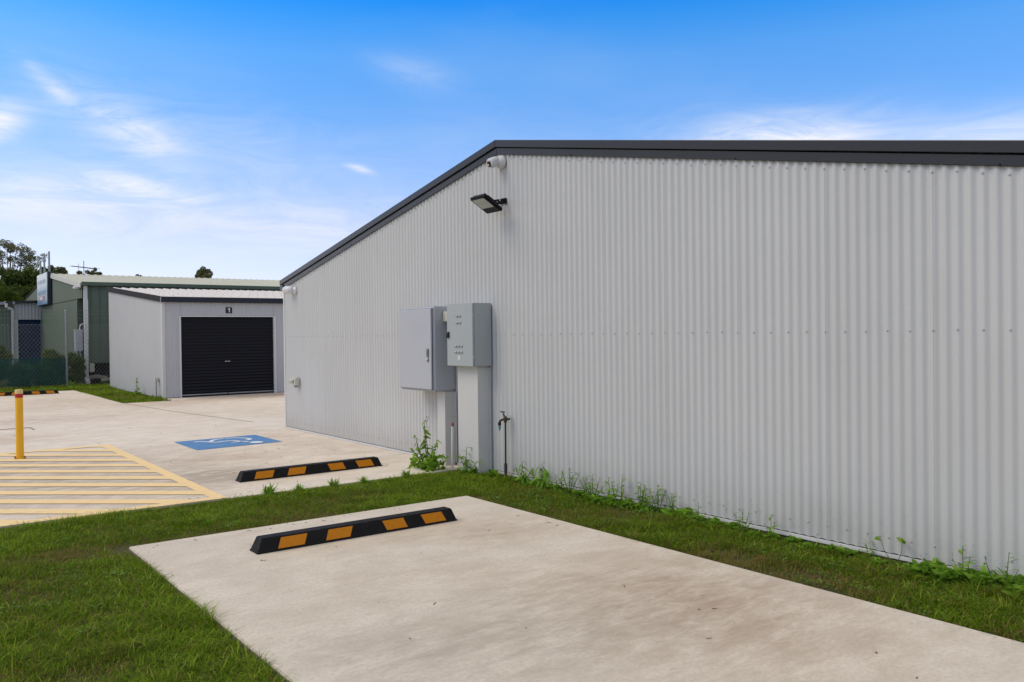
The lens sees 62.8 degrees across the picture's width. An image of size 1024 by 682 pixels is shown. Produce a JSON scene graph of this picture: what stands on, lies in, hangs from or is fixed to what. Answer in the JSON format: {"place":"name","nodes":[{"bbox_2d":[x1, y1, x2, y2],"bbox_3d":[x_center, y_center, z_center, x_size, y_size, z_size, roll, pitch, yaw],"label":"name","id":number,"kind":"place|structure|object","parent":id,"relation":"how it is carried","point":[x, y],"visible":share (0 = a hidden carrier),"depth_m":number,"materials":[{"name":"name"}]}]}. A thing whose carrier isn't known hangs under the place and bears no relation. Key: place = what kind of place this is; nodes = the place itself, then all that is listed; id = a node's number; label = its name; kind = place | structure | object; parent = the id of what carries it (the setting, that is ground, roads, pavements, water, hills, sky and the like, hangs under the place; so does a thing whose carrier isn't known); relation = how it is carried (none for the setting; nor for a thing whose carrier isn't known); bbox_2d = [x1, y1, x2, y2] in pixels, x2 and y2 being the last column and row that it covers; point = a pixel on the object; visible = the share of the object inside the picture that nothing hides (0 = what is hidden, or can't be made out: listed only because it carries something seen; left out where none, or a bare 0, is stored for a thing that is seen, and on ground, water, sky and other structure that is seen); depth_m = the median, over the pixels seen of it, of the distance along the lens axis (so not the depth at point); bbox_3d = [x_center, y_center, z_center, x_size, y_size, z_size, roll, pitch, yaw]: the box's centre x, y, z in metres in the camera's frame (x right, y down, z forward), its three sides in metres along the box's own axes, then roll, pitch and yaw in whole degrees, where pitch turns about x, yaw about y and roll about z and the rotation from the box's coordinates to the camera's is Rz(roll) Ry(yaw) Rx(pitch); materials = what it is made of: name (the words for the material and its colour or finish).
{"place":"outdoors","nodes":[
{"label":"outdoors","id":0,"kind":"place"},
{"bbox_2d":[0,390,458,528],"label":"concrete driveway","id":1,"kind":"structure","parent":0,"point":[69,465],"depth_m":10.71,"materials":[{"name":"beige concrete"}]},
{"bbox_2d":[14,389,25,458],"bbox_3d":[-6.164,1.036,10.507,0.130,0.862,0.130,-1,1,-37],"label":"bollard","id":2,"kind":"object","parent":1,"relation":"on","point":[19,427],"visible":1,"depth_m":10.47,"materials":[{"name":"yellow metal"}]},
{"bbox_2d":[0,390,58,395],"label":"wheel stop","id":3,"kind":"object","parent":1,"relation":"on","point":[31,392],"visible":0.98,"depth_m":22.48,"materials":[{"name":"black plastic"}]},
{"bbox_2d":[107,287,283,397],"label":"storage shed","id":4,"kind":"structure","parent":1,"relation":"on","point":[180,343],"depth_m":21.65,"materials":[{"name":"metal"}]},
{"bbox_2d":[181,317,273,396],"bbox_3d":[-7.252,0.384,21.492,2.360,1.986,0.050,-1,1,-37],"label":"roller door","id":5,"kind":"structure","parent":4,"relation":"in","point":[229,355],"depth_m":21.47,"materials":[{"name":"metal"}]},
{"bbox_2d":[226,307,231,312],"bbox_3d":[-7.233,-0.785,21.457,0.162,0.150,0.012,-1,1,-37],"label":"number plaque","id":6,"kind":"object","parent":4,"relation":"attached to","point":[228,309],"visible":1,"depth_m":21.45,"materials":[{"name":"plastic"}]},
{"bbox_2d":[235,456,381,482],"bbox_3d":[-2.178,1.388,9.158,1.638,0.102,0.150,-1,1,-37],"label":"wheel stop","id":7,"kind":"object","parent":1,"relation":"on","point":[296,470],"visible":1,"depth_m":9.06,"materials":[{"name":"black plastic"}]},
{"bbox_2d":[0,346,1023,681],"bbox_3d":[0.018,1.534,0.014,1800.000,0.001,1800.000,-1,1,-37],"label":"ground","id":8,"kind":"structure","parent":0,"point":[126,548],"depth_m":5.12,"materials":[{"name":"green plant"}]},
{"bbox_2d":[0,344,12,358],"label":"shrub","id":9,"kind":"object","parent":8,"relation":"on","point":[2,349],"visible":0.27,"depth_m":28.34,"materials":[{"name":"green plant"}]},
{"bbox_2d":[0,302,14,358],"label":"green outbuilding","id":10,"kind":"structure","parent":8,"relation":"on","point":[6,314],"depth_m":33.15,"materials":[{"name":"metal"}]},
{"bbox_2d":[0,286,24,309],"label":"rounded tree","id":11,"kind":"object","parent":8,"relation":"on","point":[9,295],"visible":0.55,"depth_m":39.24,"materials":[{"name":"green plant"}]},
{"bbox_2d":[0,265,24,296],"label":"dark tree","id":12,"kind":"object","parent":8,"relation":"on","point":[14,287],"visible":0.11,"depth_m":44.49,"materials":[{"name":"green plant"}]},
{"bbox_2d":[2,300,40,358],"bbox_3d":[-20.805,-0.089,35.281,1.230,3.100,4.510,-1,1,-37],"label":"grey annex","id":13,"kind":"object","parent":8,"relation":"on","point":[27,312],"visible":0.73,"depth_m":33.72,"materials":[{"name":"metal"}]},
{"bbox_2d":[18,320,40,358],"bbox_3d":[-19.423,0.274,33.799,0.800,2.270,0.028,-1,1,-37],"label":"roller door","id":14,"kind":"structure","parent":13,"relation":"in","point":[25,330],"depth_m":33.79,"materials":[{"name":"blue metal"}]},
{"bbox_2d":[0,239,46,271],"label":"gum tree","id":15,"kind":"object","parent":8,"relation":"on","point":[29,257],"visible":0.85,"depth_m":51.63,"materials":[{"name":"green plant"}]},
{"bbox_2d":[0,266,47,299],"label":"dark tree","id":16,"kind":"object","parent":8,"relation":"on","point":[26,278],"visible":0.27,"depth_m":46.23,"materials":[{"name":"green plant"}]},
{"bbox_2d":[47,265,56,273],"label":"distant tree","id":17,"kind":"object","parent":8,"relation":"on","point":[52,267],"visible":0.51,"depth_m":69.90,"materials":[{"name":"green plant"}]},
{"bbox_2d":[39,348,68,386],"bbox_3d":[-14.571,0.895,26.535,1.097,1.381,1.024,-1,1,-37],"label":"shrub","id":18,"kind":"object","parent":8,"relation":"on","point":[53,351],"visible":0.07,"depth_m":26.51,"materials":[{"name":"green plant"}]},
{"bbox_2d":[0,310,109,387],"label":"chain link fence","id":19,"kind":"object","parent":8,"relation":"on","point":[34,371],"visible":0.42,"depth_m":25.48,"materials":[{"name":"metal"}]},
{"bbox_2d":[52,267,60,273],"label":"distant tree","id":20,"kind":"object","parent":8,"relation":"on","point":[57,270],"visible":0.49,"depth_m":73.64,"materials":[{"name":"green plant"}]},
{"bbox_2d":[60,266,67,273],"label":"distant tree","id":21,"kind":"object","parent":8,"relation":"on","point":[63,270],"visible":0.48,"depth_m":73.90,"materials":[{"name":"green plant"}]},
{"bbox_2d":[68,352,86,384],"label":"shrub","id":22,"kind":"object","parent":8,"relation":"on","point":[78,374],"visible":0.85,"depth_m":26.52,"materials":[{"name":"green plant"}]},
{"bbox_2d":[85,267,98,274],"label":"distant tree","id":23,"kind":"object","parent":8,"relation":"on","point":[93,271],"visible":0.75,"depth_m":76.78,"materials":[{"name":"green plant"}]},
{"bbox_2d":[84,374,109,381],"bbox_3d":[-13.390,1.221,27.703,1.274,0.269,0.280,-1,1,-37],"label":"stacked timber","id":24,"kind":"object","parent":8,"relation":"on","point":[103,377],"visible":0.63,"depth_m":27.57,"materials":[{"name":"grey wood"}]},
{"bbox_2d":[134,378,141,395],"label":"weed","id":25,"kind":"object","parent":8,"relation":"on","point":[137,392],"visible":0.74,"depth_m":21.92,"materials":[{"name":"green plant"}]},
{"bbox_2d":[24,273,279,383],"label":"green shed","id":26,"kind":"structure","parent":8,"relation":"on","point":[92,294],"depth_m":28.95,"materials":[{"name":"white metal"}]},
{"bbox_2d":[43,254,44,272],"bbox_3d":[-18.512,-2.322,33.257,0.070,2.250,0.070,-1,1,-15],"label":"sign pole","id":27,"kind":"object","parent":26,"relation":"attached to","point":[43,263],"visible":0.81,"depth_m":33.22,"materials":[{"name":"metal"}]},
{"bbox_2d":[37,271,51,305],"bbox_3d":[-18.157,-1.999,32.567,0.154,1.230,2.490,-1,1,-37],"label":"sign board","id":28,"kind":"object","parent":26,"relation":"attached to","point":[44,297],"visible":1,"depth_m":32.05,"materials":[{"name":"white plastic"}]},
{"bbox_2d":[48,251,49,271],"bbox_3d":[-17.802,-2.326,32.315,0.070,2.260,0.070,-1,1,-15],"label":"sign pole","id":29,"kind":"object","parent":26,"relation":"attached to","point":[49,261],"visible":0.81,"depth_m":32.28,"materials":[{"name":"metal"}]},
{"bbox_2d":[74,323,82,355],"bbox_3d":[-14.011,0.011,27.172,0.269,1.173,0.240,-1,1,-37],"label":"meter box","id":30,"kind":"object","parent":26,"relation":"attached to","point":[78,346],"visible":0.82,"depth_m":27.09,"materials":[{"name":"white plastic"}]},
{"bbox_2d":[83,311,85,383],"bbox_3d":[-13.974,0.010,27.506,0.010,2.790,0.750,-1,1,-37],"label":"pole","id":31,"kind":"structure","parent":26,"relation":"in","point":[83,311],"depth_m":27.71,"materials":[{"name":"grey metal"}]},
{"bbox_2d":[72,261,99,274],"bbox_3d":[-16.608,-2.787,32.572,0.530,0.650,1.005,0,1,42],"label":"television antenna","id":32,"kind":"object","parent":26,"relation":"attached to","point":[83,267],"visible":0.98,"depth_m":32.55,"materials":[{"name":"metal"}]},
{"bbox_2d":[90,363,94,371],"bbox_3d":[-13.614,0.863,27.224,0.140,0.280,0.025,-1,1,-37],"label":"panel","id":33,"kind":"object","parent":26,"relation":"attached to","point":[92,367],"visible":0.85,"depth_m":27.22,"materials":[{"name":"grey metal"}]},
{"bbox_2d":[154,378,158,396],"bbox_3d":[-8.792,1.183,20.763,0.090,0.550,0.100,-1,1,-37],"label":"outlet post","id":34,"kind":"object","parent":8,"relation":"on","point":[156,380],"visible":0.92,"depth_m":20.75,"materials":[{"name":"metal"}]},
{"bbox_2d":[194,266,212,277],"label":"round crowned tree","id":35,"kind":"object","parent":8,"relation":"on","point":[203,272],"visible":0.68,"depth_m":74.73,"materials":[{"name":"green plant"}]},
{"bbox_2d":[203,518,214,526],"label":"grass tuft","id":36,"kind":"object","parent":8,"relation":"on","point":[208,523],"visible":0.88,"depth_m":6.73,"materials":[{"name":"green plant"}]},
{"bbox_2d":[259,481,276,495],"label":"grass tuft","id":37,"kind":"object","parent":8,"relation":"on","point":[270,490],"visible":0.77,"depth_m":8.01,"materials":[{"name":"green plant"}]},
{"bbox_2d":[292,483,305,491],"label":"grass tuft","id":38,"kind":"object","parent":8,"relation":"on","point":[298,487],"visible":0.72,"depth_m":8.18,"materials":[{"name":"green plant"}]},
{"bbox_2d":[326,478,339,486],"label":"grass tuft","id":39,"kind":"object","parent":8,"relation":"on","point":[332,482],"visible":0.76,"depth_m":8.40,"materials":[{"name":"green plant"}]},
{"bbox_2d":[358,474,367,483],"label":"grass tuft","id":40,"kind":"object","parent":8,"relation":"on","point":[363,479],"visible":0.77,"depth_m":8.61,"materials":[{"name":"green plant"}]},
{"bbox_2d":[401,470,412,476],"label":"grass tuft","id":41,"kind":"object","parent":8,"relation":"on","point":[405,473],"visible":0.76,"depth_m":8.90,"materials":[{"name":"green plant"}]},
{"bbox_2d":[406,416,448,471],"bbox_3d":[-0.953,1.166,9.376,0.400,0.642,0.591,-1,1,-37],"label":"weed","id":42,"kind":"object","parent":8,"relation":"on","point":[430,462],"visible":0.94,"depth_m":9.33,"materials":[{"name":"green plant"}]},
{"bbox_2d":[451,422,453,467],"bbox_3d":[-0.664,1.189,9.380,0.031,0.563,0.044,-1,1,-37],"label":"capped pipe","id":43,"kind":"object","parent":8,"relation":"on","point":[452,444],"visible":0.9,"depth_m":9.37,"materials":[{"name":"white plastic"}]},
{"bbox_2d":[455,447,485,473],"bbox_3d":[-0.480,1.323,9.049,0.266,0.355,0.484,-1,1,-37],"label":"weed","id":44,"kind":"object","parent":8,"relation":"on","point":[465,464],"visible":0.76,"depth_m":9.07,"materials":[{"name":"green plant"}]},
{"bbox_2d":[479,469,499,477],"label":"weed","id":45,"kind":"object","parent":8,"relation":"on","point":[494,472],"visible":0.73,"depth_m":8.83,"materials":[{"name":"green plant"}]},
{"bbox_2d":[498,411,509,478],"bbox_3d":[-0.082,1.107,8.768,0.135,0.744,0.067,0,1,34],"label":"garden tap","id":46,"kind":"object","parent":8,"relation":"on","point":[505,419],"visible":0.94,"depth_m":8.74,"materials":[{"name":"black metal"}]},
{"bbox_2d":[0,477,1023,640],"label":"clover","id":47,"kind":"object","parent":8,"relation":"on","point":[870,587],"visible":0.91,"depth_m":5.40,"materials":[{"name":"green plant"}]},
{"bbox_2d":[511,461,535,485],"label":"weed","id":48,"kind":"object","parent":8,"relation":"on","point":[523,479],"visible":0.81,"depth_m":8.43,"materials":[{"name":"green plant"}]},
{"bbox_2d":[531,462,551,490],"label":"weed","id":49,"kind":"object","parent":8,"relation":"on","point":[540,482],"visible":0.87,"depth_m":8.20,"materials":[{"name":"green plant"}]},
{"bbox_2d":[543,483,560,490],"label":"weed","id":50,"kind":"object","parent":8,"relation":"on","point":[549,487],"visible":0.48,"depth_m":8.12,"materials":[{"name":"green plant"}]},
{"bbox_2d":[551,471,566,492],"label":"weed","id":51,"kind":"object","parent":8,"relation":"on","point":[558,489],"visible":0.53,"depth_m":7.98,"materials":[{"name":"green plant"}]},
{"bbox_2d":[559,467,579,495],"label":"weed","id":52,"kind":"object","parent":8,"relation":"on","point":[568,489],"visible":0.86,"depth_m":7.86,"materials":[{"name":"green plant"}]},
{"bbox_2d":[129,496,1023,681],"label":"concrete parking pad","id":53,"kind":"object","parent":8,"relation":"on","point":[493,581],"visible":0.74,"depth_m":4.48,"materials":[{"name":"beige concrete"}]},
{"bbox_2d":[250,507,456,554],"bbox_3d":[-1.138,1.402,6.309,1.638,0.102,0.150,-1,1,-37],"label":"wheel stop","id":54,"kind":"object","parent":53,"relation":"on","point":[279,541],"visible":1,"depth_m":6.20,"materials":[{"name":"black rubber"}]},
{"bbox_2d":[570,489,594,497],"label":"weed","id":55,"kind":"object","parent":8,"relation":"on","point":[577,492],"visible":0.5,"depth_m":7.75,"materials":[{"name":"green plant"}]},
{"bbox_2d":[579,477,591,498],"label":"weed","id":56,"kind":"object","parent":8,"relation":"on","point":[584,491],"visible":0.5,"depth_m":7.72,"materials":[{"name":"green plant"}]},
{"bbox_2d":[582,474,606,501],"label":"weed","id":57,"kind":"object","parent":8,"relation":"on","point":[586,497],"visible":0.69,"depth_m":7.59,"materials":[{"name":"green plant"}]},
{"bbox_2d":[588,493,607,504],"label":"weed","id":58,"kind":"object","parent":8,"relation":"on","point":[593,498],"visible":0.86,"depth_m":7.46,"materials":[{"name":"green plant"}]},
{"bbox_2d":[601,477,619,506],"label":"weed","id":59,"kind":"object","parent":8,"relation":"on","point":[608,498],"visible":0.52,"depth_m":7.45,"materials":[{"name":"green plant"}]},
{"bbox_2d":[604,475,627,508],"bbox_3d":[0.948,1.326,7.358,0.300,0.307,0.284,-1,1,9],"label":"weed","id":60,"kind":"object","parent":8,"relation":"on","point":[615,502],"visible":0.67,"depth_m":7.34,"materials":[{"name":"green plant"}]},
{"bbox_2d":[619,497,637,508],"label":"weed","id":61,"kind":"object","parent":8,"relation":"on","point":[629,503],"visible":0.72,"depth_m":7.25,"materials":[{"name":"green plant"}]},
{"bbox_2d":[633,482,647,508],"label":"weed","id":62,"kind":"object","parent":8,"relation":"on","point":[639,498],"visible":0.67,"depth_m":7.21,"materials":[{"name":"green plant"}]},
{"bbox_2d":[631,486,658,512],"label":"weed","id":63,"kind":"object","parent":8,"relation":"on","point":[643,506],"visible":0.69,"depth_m":7.13,"materials":[{"name":"green plant"}]},
{"bbox_2d":[280,140,1023,575],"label":"white warehouse","id":64,"kind":"structure","parent":8,"relation":"on","point":[818,342],"depth_m":6.51,"materials":[{"name":"metal"}]},
{"bbox_2d":[282,286,296,293],"bbox_3d":[-3.515,-0.807,13.282,0.276,0.135,0.129,0,1,32],"label":"eave floodlight","id":65,"kind":"object","parent":64,"relation":"attached to","point":[289,289],"visible":1,"depth_m":13.23,"materials":[{"name":"white plastic"}]},
{"bbox_2d":[289,377,299,387],"bbox_3d":[-3.427,0.654,13.195,0.146,0.155,0.135,-1,1,-37],"label":"power outlet","id":66,"kind":"object","parent":64,"relation":"attached to","point":[295,381],"visible":1,"depth_m":13.17,"materials":[{"name":"plastic"}]},
{"bbox_2d":[399,306,454,391],"bbox_3d":[-1.012,0.090,9.821,0.337,0.965,0.769,-1,1,-37],"label":"electrical cabinet","id":67,"kind":"object","parent":64,"relation":"attached to","point":[424,366],"visible":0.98,"depth_m":9.58,"materials":[{"name":"metal"}]},
{"bbox_2d":[443,311,446,321],"bbox_3d":[-0.656,-0.279,9.475,0.170,0.115,0.200,-1,1,-37],"label":"junction box","id":68,"kind":"object","parent":64,"relation":"attached to","point":[444,316],"visible":0.2,"depth_m":9.47,"materials":[{"name":"white plastic"}]},
{"bbox_2d":[437,391,456,465],"bbox_3d":[-0.750,1.022,9.652,0.139,0.893,0.219,-1,1,-37],"label":"cable duct","id":69,"kind":"object","parent":64,"relation":"attached to","point":[447,408],"visible":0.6,"depth_m":9.59,"materials":[{"name":"metal"}]},
{"bbox_2d":[446,303,491,366],"bbox_3d":[-0.471,-0.068,9.160,0.263,0.677,0.512,-1,1,-37],"label":"electrical cabinet","id":70,"kind":"object","parent":64,"relation":"attached to","point":[469,338],"visible":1,"depth_m":9.01,"materials":[{"name":"grey metal"}]},
{"bbox_2d":[458,366,491,473],"bbox_3d":[-0.419,0.870,9.199,0.152,1.197,0.448,-1,1,-37],"label":"cable duct","id":71,"kind":"object","parent":64,"relation":"attached to","point":[474,408],"visible":0.77,"depth_m":9.07,"materials":[{"name":"metal"}]},
{"bbox_2d":[470,193,506,213],"bbox_3d":[-0.225,-1.429,8.738,0.344,0.174,0.265,-1,1,-37],"label":"floodlight","id":72,"kind":"object","parent":64,"relation":"attached to","point":[486,203],"visible":1,"depth_m":8.68,"materials":[{"name":"black plastic"}]},
{"bbox_2d":[486,155,505,168],"bbox_3d":[-0.175,-1.881,8.799,0.172,0.144,0.146,-1,1,-37],"label":"security camera","id":73,"kind":"object","parent":64,"relation":"attached to","point":[498,162],"visible":1,"depth_m":8.78,"materials":[{"name":"white plastic"}]},
{"bbox_2d":[642,484,665,514],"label":"weed","id":74,"kind":"object","parent":8,"relation":"on","point":[655,508],"visible":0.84,"depth_m":7.03,"materials":[{"name":"green plant"}]},
{"bbox_2d":[665,493,676,514],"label":"weed","id":75,"kind":"object","parent":8,"relation":"on","point":[672,506],"visible":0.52,"depth_m":6.88,"materials":[{"name":"green plant"}]},
{"bbox_2d":[660,507,696,520],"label":"weed","id":76,"kind":"object","parent":8,"relation":"on","point":[683,511],"visible":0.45,"depth_m":6.81,"materials":[{"name":"green plant"}]},
{"bbox_2d":[685,513,703,521],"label":"weed","id":77,"kind":"object","parent":8,"relation":"on","point":[690,517],"visible":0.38,"depth_m":6.71,"materials":[{"name":"green plant"}]},
{"bbox_2d":[685,503,706,525],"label":"weed","id":78,"kind":"object","parent":8,"relation":"on","point":[695,516],"visible":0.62,"depth_m":6.61,"materials":[{"name":"green plant"}]},
{"bbox_2d":[705,515,725,527],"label":"weed","id":79,"kind":"object","parent":8,"relation":"on","point":[713,520],"visible":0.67,"depth_m":6.55,"materials":[{"name":"green plant"}]},
{"bbox_2d":[721,522,743,530],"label":"weed","id":80,"kind":"object","parent":8,"relation":"on","point":[730,525],"visible":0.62,"depth_m":6.41,"materials":[{"name":"green plant"}]},
{"bbox_2d":[732,509,754,533],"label":"weed","id":81,"kind":"object","parent":8,"relation":"on","point":[742,529],"visible":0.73,"depth_m":6.28,"materials":[{"name":"green plant"}]},
{"bbox_2d":[745,529,763,537],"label":"weed","id":82,"kind":"object","parent":8,"relation":"on","point":[752,532],"visible":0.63,"depth_m":6.20,"materials":[{"name":"green plant"}]},
{"bbox_2d":[761,514,780,541],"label":"weed","id":83,"kind":"object","parent":8,"relation":"on","point":[770,533],"visible":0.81,"depth_m":6.11,"materials":[{"name":"green plant"}]},
{"bbox_2d":[778,535,803,545],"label":"weed","id":84,"kind":"object","parent":8,"relation":"on","point":[792,539],"visible":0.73,"depth_m":6.00,"materials":[{"name":"green plant"}]},
{"bbox_2d":[796,541,817,550],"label":"weed","id":85,"kind":"object","parent":8,"relation":"on","point":[807,544],"visible":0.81,"depth_m":5.84,"materials":[{"name":"green plant"}]},
{"bbox_2d":[815,543,846,554],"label":"weed","id":86,"kind":"object","parent":8,"relation":"on","point":[831,546],"visible":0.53,"depth_m":5.74,"materials":[{"name":"green plant"}]},
{"bbox_2d":[836,546,861,558],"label":"weed","id":87,"kind":"object","parent":8,"relation":"on","point":[843,550],"visible":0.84,"depth_m":5.63,"materials":[{"name":"green plant"}]},
{"bbox_2d":[855,539,876,560],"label":"weed","id":88,"kind":"object","parent":8,"relation":"on","point":[867,554],"visible":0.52,"depth_m":5.56,"materials":[{"name":"green plant"}]},
{"bbox_2d":[869,556,889,566],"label":"weed","id":89,"kind":"object","parent":8,"relation":"on","point":[876,559],"visible":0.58,"depth_m":5.42,"materials":[{"name":"green plant"}]},
{"bbox_2d":[874,536,905,566],"bbox_3d":[2.450,1.357,5.412,0.191,0.202,0.111,0,1,43],"label":"weed","id":90,"kind":"object","parent":8,"relation":"on","point":[902,540],"visible":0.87,"depth_m":5.42,"materials":[{"name":"green plant"}]},
{"bbox_2d":[898,559,940,579],"bbox_3d":[2.509,1.428,5.209,0.305,0.134,0.279,0,1,33],"label":"weed","id":91,"kind":"object","parent":8,"relation":"on","point":[916,567],"visible":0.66,"depth_m":5.16,"materials":[{"name":"green plant"}]},
{"bbox_2d":[919,557,953,578],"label":"weed","id":92,"kind":"object","parent":8,"relation":"on","point":[933,563],"visible":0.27,"depth_m":5.17,"materials":[{"name":"green plant"}]},
{"bbox_2d":[917,564,961,586],"bbox_3d":[2.599,1.428,5.088,0.279,0.134,0.305,-1,1,-33],"label":"weed","id":93,"kind":"object","parent":8,"relation":"on","point":[946,573],"visible":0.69,"depth_m":5.02,"materials":[{"name":"green plant"}]},
{"bbox_2d":[952,545,974,572],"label":"weed","id":94,"kind":"object","parent":8,"relation":"on","point":[967,562],"visible":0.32,"depth_m":5.06,"materials":[{"name":"green plant"}]},
{"bbox_2d":[951,565,990,581],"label":"weed","id":95,"kind":"object","parent":8,"relation":"on","point":[955,571],"visible":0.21,"depth_m":4.99,"materials":[{"name":"green plant"}]},
{"bbox_2d":[950,572,999,586],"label":"weed","id":96,"kind":"object","parent":8,"relation":"on","point":[976,580],"visible":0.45,"depth_m":4.91,"materials":[{"name":"green plant"}]},
{"bbox_2d":[973,567,1010,587],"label":"weed","id":97,"kind":"object","parent":8,"relation":"on","point":[989,579],"visible":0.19,"depth_m":4.91,"materials":[{"name":"green plant"}]},
{"bbox_2d":[978,553,1018,590],"bbox_3d":[2.825,1.342,4.816,0.252,0.273,0.267,-1,1,-26],"label":"weed","id":98,"kind":"object","parent":8,"relation":"on","point":[998,577],"visible":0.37,"depth_m":4.83,"materials":[{"name":"green plant"}]},
{"bbox_2d":[997,572,1023,588],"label":"weed","id":99,"kind":"object","parent":8,"relation":"on","point":[1018,578],"visible":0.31,"depth_m":4.82,"materials":[{"name":"green plant"}]},
{"bbox_2d":[1001,580,1023,602],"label":"weed","id":100,"kind":"object","parent":8,"relation":"on","point":[1017,589],"visible":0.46,"depth_m":4.69,"materials":[{"name":"green plant"}]},
{"bbox_2d":[0,0,1023,279],"label":"sky","id":101,"kind":"structure","parent":0,"point":[235,139],"materials":[{"name":"blue"}]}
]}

